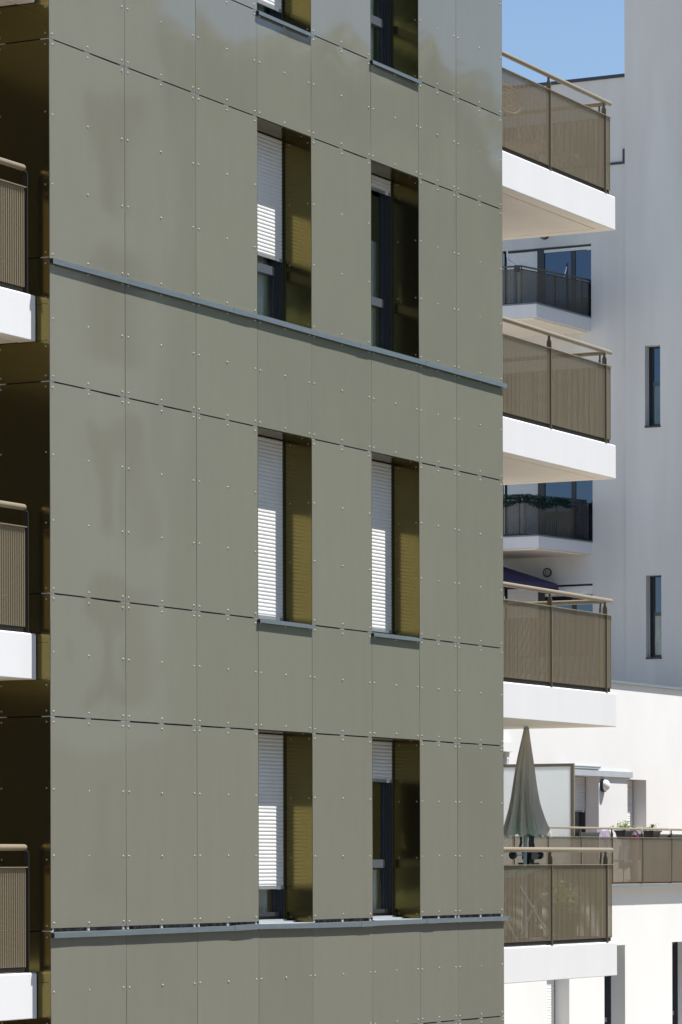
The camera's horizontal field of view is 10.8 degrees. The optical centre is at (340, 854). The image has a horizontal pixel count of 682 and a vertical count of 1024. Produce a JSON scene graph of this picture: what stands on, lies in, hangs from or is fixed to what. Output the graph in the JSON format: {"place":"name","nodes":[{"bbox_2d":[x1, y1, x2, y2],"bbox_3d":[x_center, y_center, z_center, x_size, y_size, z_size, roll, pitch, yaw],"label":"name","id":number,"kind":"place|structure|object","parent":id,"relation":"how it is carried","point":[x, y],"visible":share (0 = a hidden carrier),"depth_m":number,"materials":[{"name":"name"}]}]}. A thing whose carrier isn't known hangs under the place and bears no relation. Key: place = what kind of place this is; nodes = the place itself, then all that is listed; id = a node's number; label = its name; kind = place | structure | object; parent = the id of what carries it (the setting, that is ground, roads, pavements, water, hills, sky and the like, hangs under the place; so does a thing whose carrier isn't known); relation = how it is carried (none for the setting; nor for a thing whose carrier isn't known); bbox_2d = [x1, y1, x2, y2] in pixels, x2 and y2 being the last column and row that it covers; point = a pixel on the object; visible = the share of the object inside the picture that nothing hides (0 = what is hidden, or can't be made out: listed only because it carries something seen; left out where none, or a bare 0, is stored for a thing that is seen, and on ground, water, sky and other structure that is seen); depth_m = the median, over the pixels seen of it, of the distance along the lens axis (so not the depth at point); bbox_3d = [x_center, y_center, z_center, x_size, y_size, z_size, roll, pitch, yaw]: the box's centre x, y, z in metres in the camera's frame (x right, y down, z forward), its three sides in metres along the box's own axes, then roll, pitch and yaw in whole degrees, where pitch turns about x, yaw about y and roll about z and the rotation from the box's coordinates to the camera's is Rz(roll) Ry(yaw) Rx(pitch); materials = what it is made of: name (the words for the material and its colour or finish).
{"place":"outdoors","nodes":[
{"label":"outdoors","id":0,"kind":"place"},
{"bbox_2d":[0,0,616,1023],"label":"apartment building","id":1,"kind":"structure","parent":0,"point":[258,622],"depth_m":34.22,"materials":[{"name":"grey metal"}]},
{"bbox_2d":[256,3,266,13],"bbox_3d":[-0.934,-8.723,34.223,0.053,1.650,0.960,0,0,27],"label":"curtain","id":2,"kind":"object","parent":1,"relation":"hanging from","point":[261,8],"depth_m":34.54,"materials":[{"name":"grey fabric"}]},
{"bbox_2d":[258,256,267,315],"bbox_3d":[-0.896,-5.923,34.213,0.052,1.750,0.980,0,0,27],"label":"curtain","id":3,"kind":"object","parent":1,"relation":"hanging from","point":[262,294],"visible":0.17,"depth_m":34.46,"materials":[{"name":"grey fabric"}]},
{"bbox_2d":[259,889,268,911],"bbox_3d":[-0.883,-0.239,34.203,0.053,1.720,0.980,0,0,27],"label":"curtain","id":4,"kind":"object","parent":1,"relation":"hanging from","point":[263,900],"visible":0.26,"depth_m":34.47,"materials":[{"name":"grey fabric"}]},
{"bbox_2d":[257,117,312,329],"bbox_3d":[-0.697,-5.951,34.066,0.410,1.851,1.074,0,0,27],"label":"window","id":5,"kind":"structure","parent":1,"relation":"in","point":[285,163],"depth_m":34.49,"materials":[{"name":"grey"}]},
{"bbox_2d":[257,730,313,923],"bbox_3d":[-0.684,-0.252,34.056,0.410,1.818,1.074,0,0,27],"label":"window","id":6,"kind":"structure","parent":1,"relation":"in","point":[285,824],"depth_m":34.48,"materials":[{"name":"grey"}]},
{"bbox_2d":[256,0,314,37],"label":"window","id":7,"kind":"structure","parent":1,"relation":"in","point":[294,14],"depth_m":34.50,"materials":[{"name":"grey metal"}]},
{"bbox_2d":[257,427,315,628],"bbox_3d":[-0.686,-3.073,34.054,0.424,1.827,1.106,0,0,27],"label":"window","id":8,"kind":"structure","parent":1,"relation":"in","point":[285,465],"depth_m":34.48,"materials":[{"name":"grey"}]},
{"bbox_2d":[371,0,373,59],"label":"curtain","id":9,"kind":"object","parent":1,"relation":"hanging from","point":[372,32],"visible":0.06,"depth_m":36.58,"materials":[{"name":"grey fabric"}]},
{"bbox_2d":[371,241,377,346],"bbox_3d":[0.327,-5.647,36.626,0.052,1.200,0.230,0,0,27],"label":"curtain","id":10,"kind":"object","parent":1,"relation":"hanging from","point":[374,283],"visible":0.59,"depth_m":36.63,"materials":[{"name":"grey fabric"}]},
{"bbox_2d":[373,870,378,908],"bbox_3d":[0.191,0.388,36.264,0.053,0.470,0.970,0,0,27],"label":"curtain","id":11,"kind":"object","parent":1,"relation":"hanging from","point":[375,889],"visible":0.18,"depth_m":36.55,"materials":[{"name":"grey fabric"}]},
{"bbox_2d":[371,160,418,358],"bbox_3d":[0.365,-5.949,36.145,0.445,1.851,1.065,0,0,27],"label":"window","id":12,"kind":"structure","parent":1,"relation":"in","point":[397,302],"depth_m":36.58,"materials":[{"name":"grey glass"}]},
{"bbox_2d":[370,0,421,83],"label":"window","id":13,"kind":"structure","parent":1,"relation":"in","point":[404,12],"depth_m":36.58,"materials":[{"name":"grey"}]},
{"bbox_2d":[371,737,421,920],"bbox_3d":[0.378,-0.250,36.134,0.445,1.818,1.065,0,0,27],"label":"window","id":14,"kind":"structure","parent":1,"relation":"in","point":[395,762],"depth_m":36.56,"materials":[{"name":"grey"}]},
{"bbox_2d":[371,452,422,641],"bbox_3d":[0.391,-3.071,36.124,0.424,1.827,1.097,0,0,27],"label":"window","id":15,"kind":"structure","parent":1,"relation":"in","point":[395,553],"depth_m":36.55,"materials":[{"name":"grey"}]},
{"bbox_2d":[505,87,544,152],"bbox_3d":[2.106,-8.146,40.590,0.527,1.150,0.753,0,0,27],"label":"rattan chair","id":16,"kind":"object","parent":1,"relation":"on","point":[517,126],"visible":0.06,"depth_m":40.64,"materials":[{"name":"brown wicker"}]},
{"bbox_2d":[503,867,547,937],"bbox_3d":[2.002,0.570,40.383,0.550,0.868,1.050,0,0,27],"label":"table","id":17,"kind":"object","parent":1,"relation":"on","point":[524,892],"visible":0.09,"depth_m":40.70,"materials":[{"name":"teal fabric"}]},
{"bbox_2d":[504,726,551,939],"bbox_3d":[2.127,-0.230,41.030,0.522,2.464,0.559,0,0,43],"label":"parasol","id":18,"kind":"object","parent":1,"relation":"on","point":[525,816],"visible":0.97,"depth_m":40.91,"materials":[{"name":"fabric"}]},
{"bbox_2d":[509,834,547,940],"bbox_3d":[2.101,0.374,41.190,0.500,1.261,1.047,0,0,27],"label":"exercise bike","id":19,"kind":"object","parent":1,"relation":"on","point":[532,857],"visible":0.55,"depth_m":41.07,"materials":[{"name":"black plastic"}]},
{"bbox_2d":[503,567,558,593],"bbox_3d":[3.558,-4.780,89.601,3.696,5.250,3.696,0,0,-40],"label":"parasol","id":20,"kind":"object","parent":1,"relation":"on","point":[512,576],"visible":0.18,"depth_m":88.47,"materials":[{"name":"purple fabric"}]},
{"bbox_2d":[547,880,581,938],"bbox_3d":[2.572,0.628,41.109,0.330,0.748,0.818,0,0,27],"label":"potted plant","id":21,"kind":"object","parent":1,"relation":"on","point":[562,914],"visible":0.09,"depth_m":40.97,"materials":[{"name":"green plant"}]},
{"bbox_2d":[506,247,519,303],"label":"parasol bracket","id":22,"kind":"object","parent":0,"point":[516,268],"visible":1,"depth_m":87.96,"materials":[{"name":"silver metal"}]},
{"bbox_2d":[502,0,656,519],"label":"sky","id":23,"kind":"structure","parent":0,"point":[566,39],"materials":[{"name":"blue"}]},
{"bbox_2d":[503,670,681,1023],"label":"apartment building","id":24,"kind":"structure","parent":0,"point":[633,757],"depth_m":70.21,"materials":[{"name":"white render"},{"name":"glass"},{"name":"metal"}]},
{"bbox_2d":[503,742,515,763],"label":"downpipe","id":25,"kind":"object","parent":24,"relation":"attached to","point":[509,746],"visible":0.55,"depth_m":67.65,"materials":[{"name":"white metal"}]},
{"bbox_2d":[504,763,574,869],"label":"privacy screen","id":26,"kind":"object","parent":24,"relation":"on","point":[556,787],"visible":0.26,"depth_m":66.76,"materials":[{"name":"white glass"}]},
{"bbox_2d":[547,980,554,1023],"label":"window","id":27,"kind":"structure","parent":24,"relation":"in","point":[550,983],"depth_m":66.21,"materials":[{"name":"grey plastic"}]},
{"bbox_2d":[575,776,584,831],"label":"window","id":28,"kind":"structure","parent":24,"relation":"in","point":[579,781],"depth_m":71.68,"materials":[{"name":"grey"}]},
{"bbox_2d":[575,832,599,860],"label":"garden table","id":29,"kind":"object","parent":24,"relation":"on","point":[590,834],"visible":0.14,"depth_m":67.74,"materials":[{"name":"grey"}]},
{"bbox_2d":[597,829,609,860],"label":"garden chair","id":30,"kind":"object","parent":24,"relation":"on","point":[606,833],"visible":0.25,"depth_m":68.56,"materials":[{"name":"plastic"}]},
{"bbox_2d":[600,779,609,791],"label":"wall lamp","id":31,"kind":"object","parent":24,"relation":"attached to","point":[604,785],"visible":1,"depth_m":71.77,"materials":[{"name":"white plastic"}]},
{"bbox_2d":[604,976,610,1023],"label":"window","id":32,"kind":"structure","parent":24,"relation":"in","point":[607,979],"depth_m":68.60,"materials":[{"name":"grey glass"}]},
{"bbox_2d":[614,839,631,878],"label":"garden chair","id":33,"kind":"object","parent":24,"relation":"on","point":[623,840],"visible":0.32,"depth_m":69.32,"materials":[{"name":"purple fabric"}]},
{"bbox_2d":[612,820,642,837],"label":"flower pot","id":34,"kind":"object","parent":24,"relation":"hanging from","point":[623,833],"visible":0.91,"depth_m":68.91,"materials":[{"name":"black plastic"}]},
{"bbox_2d":[627,780,632,834],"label":"window","id":35,"kind":"structure","parent":24,"relation":"in","point":[629,782],"depth_m":73.90,"materials":[{"name":"grey"}]},
{"bbox_2d":[631,835,638,881],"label":"bucket","id":36,"kind":"object","parent":24,"relation":"on","point":[632,854],"visible":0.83,"depth_m":69.65,"materials":[{"name":"pink plastic"}]},
{"bbox_2d":[637,834,668,880],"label":"garden table","id":37,"kind":"object","parent":24,"relation":"on","point":[663,836],"visible":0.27,"depth_m":70.74,"materials":[{"name":"grey"}]},
{"bbox_2d":[643,824,670,838],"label":"flower pot","id":38,"kind":"object","parent":24,"relation":"hanging from","point":[652,833],"visible":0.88,"depth_m":70.15,"materials":[{"name":"black plastic"}]},
{"bbox_2d":[667,834,681,880],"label":"garden table","id":39,"kind":"object","parent":24,"relation":"on","point":[677,835],"visible":0.09,"depth_m":71.46,"materials":[{"name":"grey"}]},
{"bbox_2d":[672,942,677,1023],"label":"window","id":40,"kind":"structure","parent":24,"relation":"in","point":[674,944],"depth_m":71.62,"materials":[{"name":"grey"}]},
{"label":"ground","id":41,"kind":"structure","parent":0,"visible":0},
{"bbox_2d":[502,0,681,687],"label":"apartment building","id":42,"kind":"structure","parent":41,"relation":"on","point":[624,306],"depth_m":89.38,"materials":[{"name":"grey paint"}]},
{"bbox_2d":[503,493,575,508],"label":"hedge garland","id":43,"kind":"object","parent":42,"relation":"attached to","point":[543,503],"visible":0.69,"depth_m":88.85},
{"bbox_2d":[543,568,551,576],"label":"wall lamp","id":44,"kind":"object","parent":42,"relation":"attached to","point":[547,572],"visible":1,"depth_m":90.49,"materials":[{"name":"black plastic"}]},
{"bbox_2d":[504,244,590,316],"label":"window","id":45,"kind":"structure","parent":42,"relation":"in","point":[555,259],"depth_m":90.56,"materials":[{"name":"blue"}]},
{"bbox_2d":[506,480,592,540],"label":"window","id":46,"kind":"structure","parent":42,"relation":"in","point":[583,490],"depth_m":90.48,"materials":[{"name":"grey glass"}]},
{"bbox_2d":[506,584,592,656],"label":"window","id":47,"kind":"structure","parent":42,"relation":"in","point":[586,589],"depth_m":90.54,"materials":[{"name":"grey glass"}]},
{"bbox_2d":[564,262,568,305],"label":"parasol holder","id":48,"kind":"object","parent":42,"relation":"attached to","point":[566,270],"visible":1,"depth_m":89.45,"materials":[{"name":"grey metal"}]},
{"bbox_2d":[575,499,586,537],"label":"hanging cloth","id":49,"kind":"object","parent":42,"relation":"hanging from","point":[581,516],"visible":1,"depth_m":89.88,"materials":[{"name":"fabric"}]},
{"bbox_2d":[644,346,660,427],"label":"window","id":50,"kind":"structure","parent":42,"relation":"in","point":[654,352],"depth_m":89.47,"materials":[{"name":"grey"}]},
{"bbox_2d":[646,576,661,658],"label":"window","id":51,"kind":"structure","parent":42,"relation":"in","point":[655,581],"depth_m":89.47,"materials":[{"name":"grey"}]}
]}

